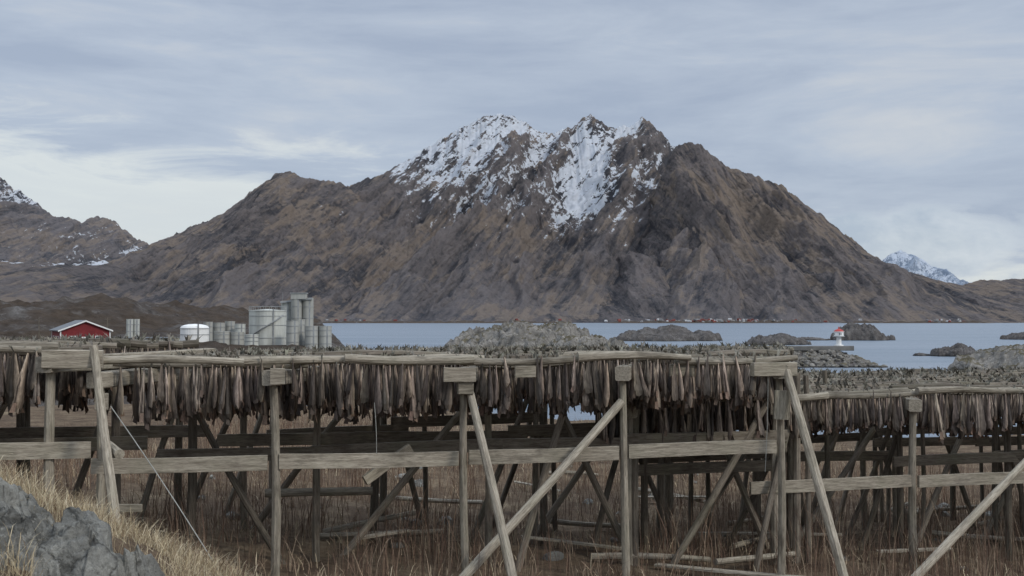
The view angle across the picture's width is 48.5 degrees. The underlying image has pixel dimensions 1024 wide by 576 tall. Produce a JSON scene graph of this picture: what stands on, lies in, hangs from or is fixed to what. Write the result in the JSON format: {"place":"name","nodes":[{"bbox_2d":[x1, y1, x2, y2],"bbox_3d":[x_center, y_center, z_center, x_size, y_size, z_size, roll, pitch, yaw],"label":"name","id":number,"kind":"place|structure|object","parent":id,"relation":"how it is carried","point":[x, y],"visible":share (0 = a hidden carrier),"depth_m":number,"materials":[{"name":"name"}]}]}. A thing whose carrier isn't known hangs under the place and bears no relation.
{"place":"outdoors","nodes":[
{"label":"outdoors","id":0,"kind":"place"},
{"bbox_2d":[0,259,123,302],"bbox_3d":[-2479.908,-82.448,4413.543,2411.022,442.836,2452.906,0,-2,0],"label":"heath foothill","id":1,"kind":"structure","parent":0,"point":[30,282],"depth_m":4482.90,"materials":[{"name":"stone"}]},
{"bbox_2d":[0,177,148,264],"bbox_3d":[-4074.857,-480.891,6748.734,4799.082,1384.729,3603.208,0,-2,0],"label":"mountain","id":2,"kind":"structure","parent":0,"point":[32,231],"depth_m":7179.93,"materials":[{"name":"brown stone"}]},
{"bbox_2d":[0,293,344,406],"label":"heath headland","id":3,"kind":"structure","parent":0,"point":[18,317],"depth_m":310.34,"materials":[{"name":"brown plant"}]},
{"bbox_2d":[49,320,112,338],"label":"red barn","id":4,"kind":"structure","parent":3,"relation":"on","point":[75,327],"depth_m":176.06,"materials":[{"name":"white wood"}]},
{"bbox_2d":[126,319,133,336],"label":"silo","id":5,"kind":"object","parent":3,"relation":"on","point":[129,326],"visible":0.62,"depth_m":204.34,"materials":[{"name":"metal"}]},
{"bbox_2d":[133,319,139,336],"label":"silo","id":6,"kind":"object","parent":3,"relation":"on","point":[136,327],"visible":0.66,"depth_m":205.33,"materials":[{"name":"metal"}]},
{"bbox_2d":[124,337,179,340],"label":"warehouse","id":7,"kind":"structure","parent":3,"relation":"on","point":[146,338],"depth_m":197.18,"materials":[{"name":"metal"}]},
{"bbox_2d":[180,324,209,341],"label":"white storage tank","id":8,"kind":"object","parent":3,"relation":"on","point":[199,330],"visible":0.69,"depth_m":193.98,"materials":[{"name":"metal"}]},
{"bbox_2d":[203,322,212,340],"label":"storage tank","id":9,"kind":"object","parent":3,"relation":"on","point":[209,325],"visible":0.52,"depth_m":211.27,"materials":[{"name":"metal"}]},
{"bbox_2d":[213,323,224,340],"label":"storage tank","id":10,"kind":"object","parent":3,"relation":"on","point":[218,326],"visible":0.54,"depth_m":212.86,"materials":[{"name":"metal"}]},
{"bbox_2d":[213,331,229,344],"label":"storage tank","id":11,"kind":"object","parent":3,"relation":"on","point":[221,336],"visible":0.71,"depth_m":196.60,"materials":[{"name":"metal"}]},
{"bbox_2d":[225,321,234,331],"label":"storage tank","id":12,"kind":"object","parent":3,"relation":"on","point":[230,326],"visible":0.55,"depth_m":215.06,"materials":[{"name":"metal"}]},
{"bbox_2d":[230,332,243,344],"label":"storage tank","id":13,"kind":"object","parent":3,"relation":"on","point":[236,338],"visible":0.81,"depth_m":197.67,"materials":[{"name":"metal"}]},
{"bbox_2d":[235,324,245,333],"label":"storage tank","id":14,"kind":"object","parent":3,"relation":"on","point":[240,327],"visible":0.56,"depth_m":213.01,"materials":[{"name":"metal"}]},
{"bbox_2d":[244,334,258,345],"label":"storage tank","id":15,"kind":"object","parent":3,"relation":"on","point":[251,339],"visible":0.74,"depth_m":191.89,"materials":[{"name":"metal"}]},
{"bbox_2d":[248,306,286,344],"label":"storage tank","id":16,"kind":"object","parent":3,"relation":"on","point":[268,326],"visible":0.9,"depth_m":199.06,"materials":[{"name":"metal"}]},
{"bbox_2d":[281,302,290,320],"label":"tall silo","id":17,"kind":"object","parent":3,"relation":"on","point":[288,309],"visible":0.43,"depth_m":208.14,"materials":[{"name":"metal"}]},
{"bbox_2d":[286,321,298,345],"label":"silo","id":18,"kind":"object","parent":3,"relation":"on","point":[292,332],"visible":0.91,"depth_m":192.92,"materials":[{"name":"metal"}]},
{"bbox_2d":[291,299,301,320],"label":"tall silo","id":19,"kind":"object","parent":3,"relation":"on","point":[296,308],"visible":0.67,"depth_m":207.12,"materials":[{"name":"metal"}]},
{"bbox_2d":[280,293,312,302],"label":"silo headhouse","id":20,"kind":"structure","parent":3,"relation":"on","point":[302,296],"depth_m":207.05,"materials":[{"name":"metal"}]},
{"bbox_2d":[293,319,304,345],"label":"silo","id":21,"kind":"object","parent":3,"relation":"on","point":[301,332],"visible":0.56,"depth_m":196.02,"materials":[{"name":"metal"}]},
{"bbox_2d":[302,298,313,325],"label":"tall silo","id":22,"kind":"object","parent":3,"relation":"on","point":[307,309],"visible":0.59,"depth_m":207.99,"materials":[{"name":"metal"}]},
{"bbox_2d":[304,326,317,348],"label":"silo","id":23,"kind":"object","parent":3,"relation":"on","point":[311,336],"visible":0.94,"depth_m":192.84,"materials":[{"name":"metal"}]},
{"bbox_2d":[318,326,331,348],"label":"silo","id":24,"kind":"object","parent":3,"relation":"on","point":[324,336],"visible":0.95,"depth_m":193.78,"materials":[{"name":"metal"}]},
{"bbox_2d":[322,320,565,322],"bbox_3d":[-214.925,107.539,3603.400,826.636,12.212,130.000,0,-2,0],"label":"shore strip","id":25,"kind":"object","parent":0,"point":[466,321],"visible":0.71,"depth_m":3552.50,"materials":[{"name":"stone"}]},
{"bbox_2d":[0,403,1023,575],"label":"ground","id":26,"kind":"structure","parent":0,"point":[79,417],"depth_m":20.27,"materials":[{"name":"brown plant"}]},
{"bbox_2d":[0,477,55,570],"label":"rock outcrop","id":27,"kind":"object","parent":26,"relation":"on","point":[16,505],"visible":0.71,"depth_m":8.31,"materials":[{"name":"grey stone"}]},
{"bbox_2d":[27,507,164,575],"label":"rock outcrop","id":28,"kind":"object","parent":26,"relation":"on","point":[80,539],"visible":0.87,"depth_m":8.40,"materials":[{"name":"grey stone"}]},
{"bbox_2d":[0,337,215,531],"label":"fish drying rack","id":29,"kind":"object","parent":26,"relation":"on","point":[48,443],"visible":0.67,"depth_m":15.24,"materials":[{"name":"brown wood"}]},
{"bbox_2d":[0,332,200,416],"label":"hanging stockfish","id":30,"kind":"object","parent":29,"relation":"hanging from","point":[21,380],"visible":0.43,"depth_m":14.25,"materials":[{"name":"brown food"}]},
{"bbox_2d":[0,453,354,575],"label":"straw grass","id":31,"kind":"structure","parent":26,"relation":"on","point":[166,548],"depth_m":10.53,"materials":[{"name":"beige plant"}]},
{"bbox_2d":[41,345,847,575],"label":"fish drying rack","id":32,"kind":"object","parent":26,"relation":"on","point":[544,447],"visible":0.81,"depth_m":15.57,"materials":[{"name":"brown wood"}]},
{"bbox_2d":[110,406,220,573],"bbox_3d":[-3.952,2.281,12.939,1.894,1.802,0.015,-1,-2,32],"label":"guy rope","id":33,"kind":"object","parent":32,"relation":"attached to","point":[161,480],"visible":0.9,"depth_m":12.96,"materials":[{"name":"grey fabric"}]},
{"bbox_2d":[112,340,794,429],"bbox_3d":[0.110,1.392,17.316,11.310,1.155,4.866,0,-2,-14],"label":"hanging stockfish","id":34,"kind":"object","parent":32,"relation":"hanging from","point":[225,393],"visible":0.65,"depth_m":15.09,"materials":[{"name":"brown food"}]},
{"bbox_2d":[374,403,767,469],"bbox_3d":[0.900,1.875,15.101,5.465,1.300,0.030,0,-2,-14],"label":"loose twine","id":35,"kind":"object","parent":32,"relation":"attached to","point":[766,438],"visible":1,"depth_m":15.74,"materials":[{"name":"fabric"}]},
{"bbox_2d":[1,406,1023,575],"bbox_3d":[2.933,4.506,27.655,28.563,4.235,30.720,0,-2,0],"label":"dry weeds","id":36,"kind":"object","parent":26,"relation":"on","point":[960,557],"visible":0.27,"depth_m":18.09,"materials":[{"name":"brown plant"}]},
{"bbox_2d":[197,466,991,569],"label":"scattered stones","id":37,"kind":"object","parent":26,"relation":"on","point":[545,556],"visible":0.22,"depth_m":19.99,"materials":[{"name":"grey stone"}]},
{"bbox_2d":[320,471,1023,575],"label":"fallen poles","id":38,"kind":"object","parent":26,"relation":"on","point":[325,534],"visible":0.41,"depth_m":17.48,"materials":[{"name":"brown wood"}]},
{"bbox_2d":[579,368,1023,575],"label":"fish drying rack","id":39,"kind":"object","parent":26,"relation":"on","point":[895,479],"visible":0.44,"depth_m":19.81,"materials":[{"name":"brown wood"}]},
{"bbox_2d":[595,365,1023,450],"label":"hanging stockfish","id":40,"kind":"object","parent":39,"relation":"hanging from","point":[963,415],"visible":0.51,"depth_m":18.29,"materials":[{"name":"brown food"}]},
{"bbox_2d":[0,0,1023,282],"label":"sky","id":41,"kind":"structure","parent":0,"point":[900,123],"materials":[{"name":"grey"}]},
{"bbox_2d":[444,320,628,346],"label":"rocky knoll","id":42,"kind":"structure","parent":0,"point":[528,334],"depth_m":198.38,"materials":[{"name":"grey stone"}]},
{"bbox_2d":[98,114,1023,321],"bbox_3d":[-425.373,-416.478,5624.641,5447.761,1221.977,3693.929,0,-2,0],"label":"snowy mountain","id":43,"kind":"structure","parent":0,"point":[497,217],"depth_m":5196.99,"materials":[{"name":"brown stone"}]},
{"bbox_2d":[102,171,365,321],"bbox_3d":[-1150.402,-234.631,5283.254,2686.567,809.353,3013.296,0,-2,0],"label":"mountain spur","id":44,"kind":"structure","parent":43,"relation":"attached to","point":[216,261],"depth_m":4987.45,"materials":[{"name":"brown stone"}]},
{"bbox_2d":[306,323,1023,437],"bbox_3d":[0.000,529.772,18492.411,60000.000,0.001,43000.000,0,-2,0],"label":"sea","id":45,"kind":"structure","parent":0,"point":[907,344],"depth_m":733.41,"materials":[{"name":"liquid"}]},
{"bbox_2d":[615,324,722,340],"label":"rocky islet","id":46,"kind":"object","parent":45,"relation":"in","point":[671,332],"visible":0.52,"depth_m":538.76,"materials":[{"name":"grey stone"}]},
{"bbox_2d":[746,333,811,344],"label":"rocky islet","id":47,"kind":"object","parent":45,"relation":"in","point":[786,339],"visible":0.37,"depth_m":456.14,"materials":[{"name":"grey stone"}]},
{"bbox_2d":[800,337,830,339],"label":"rocky islet","id":48,"kind":"object","parent":45,"relation":"in","point":[811,338],"visible":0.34,"depth_m":556.78,"materials":[{"name":"grey stone"}]},
{"bbox_2d":[786,346,887,367],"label":"breakwater","id":49,"kind":"object","parent":45,"relation":"in","point":[823,356],"visible":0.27,"depth_m":241.72,"materials":[{"name":"stone"}]},
{"bbox_2d":[833,327,844,345],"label":"lighthouse beacon","id":50,"kind":"object","parent":49,"relation":"on","point":[838,333],"visible":1,"depth_m":245.24,"materials":[{"name":"white paint"}]},
{"bbox_2d":[830,322,895,340],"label":"rocky islet","id":51,"kind":"object","parent":45,"relation":"in","point":[855,331],"visible":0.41,"depth_m":556.61,"materials":[{"name":"grey stone"}]},
{"bbox_2d":[913,353,929,355],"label":"rocky islet","id":52,"kind":"object","parent":45,"relation":"in","point":[919,354],"visible":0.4,"depth_m":316.45,"materials":[{"name":"grey stone"}]},
{"bbox_2d":[930,343,975,356],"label":"rocky islet","id":53,"kind":"object","parent":45,"relation":"in","point":[956,349],"visible":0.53,"depth_m":312.26,"materials":[{"name":"grey stone"}]},
{"bbox_2d":[948,344,1023,369],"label":"rocky islet","id":54,"kind":"object","parent":45,"relation":"in","point":[1006,356],"visible":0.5,"depth_m":222.23,"materials":[{"name":"grey stone"}]},
{"bbox_2d":[1000,332,1023,339],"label":"rocky islet","id":55,"kind":"object","parent":45,"relation":"in","point":[1016,336],"visible":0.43,"depth_m":581.00,"materials":[{"name":"grey stone"}]},
{"bbox_2d":[611,320,817,322],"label":"shore strip","id":56,"kind":"object","parent":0,"point":[732,321],"visible":0.79,"depth_m":3559.75,"materials":[{"name":"stone"}]},
{"bbox_2d":[325,318,961,322],"bbox_3d":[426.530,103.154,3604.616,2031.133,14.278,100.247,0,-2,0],"label":"distant village","id":57,"kind":"object","parent":56,"relation":"on","point":[756,320],"visible":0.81,"depth_m":3584.69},
{"bbox_2d":[527,142,1023,322],"bbox_3d":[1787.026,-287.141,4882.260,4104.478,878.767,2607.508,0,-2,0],"label":"brown mountain","id":58,"kind":"structure","parent":0,"point":[760,235],"depth_m":4635.16,"materials":[{"name":"brown stone"}]},
{"bbox_2d":[846,320,986,322],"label":"shore strip","id":59,"kind":"object","parent":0,"point":[972,321],"visible":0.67,"depth_m":3565.35,"materials":[{"name":"stone"}]},
{"bbox_2d":[882,250,971,284],"bbox_3d":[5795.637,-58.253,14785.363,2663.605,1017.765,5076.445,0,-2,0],"label":"distant snow peak","id":60,"kind":"structure","parent":0,"point":[910,262],"depth_m":15389.95,"materials":[{"name":"white snow"}]}
]}

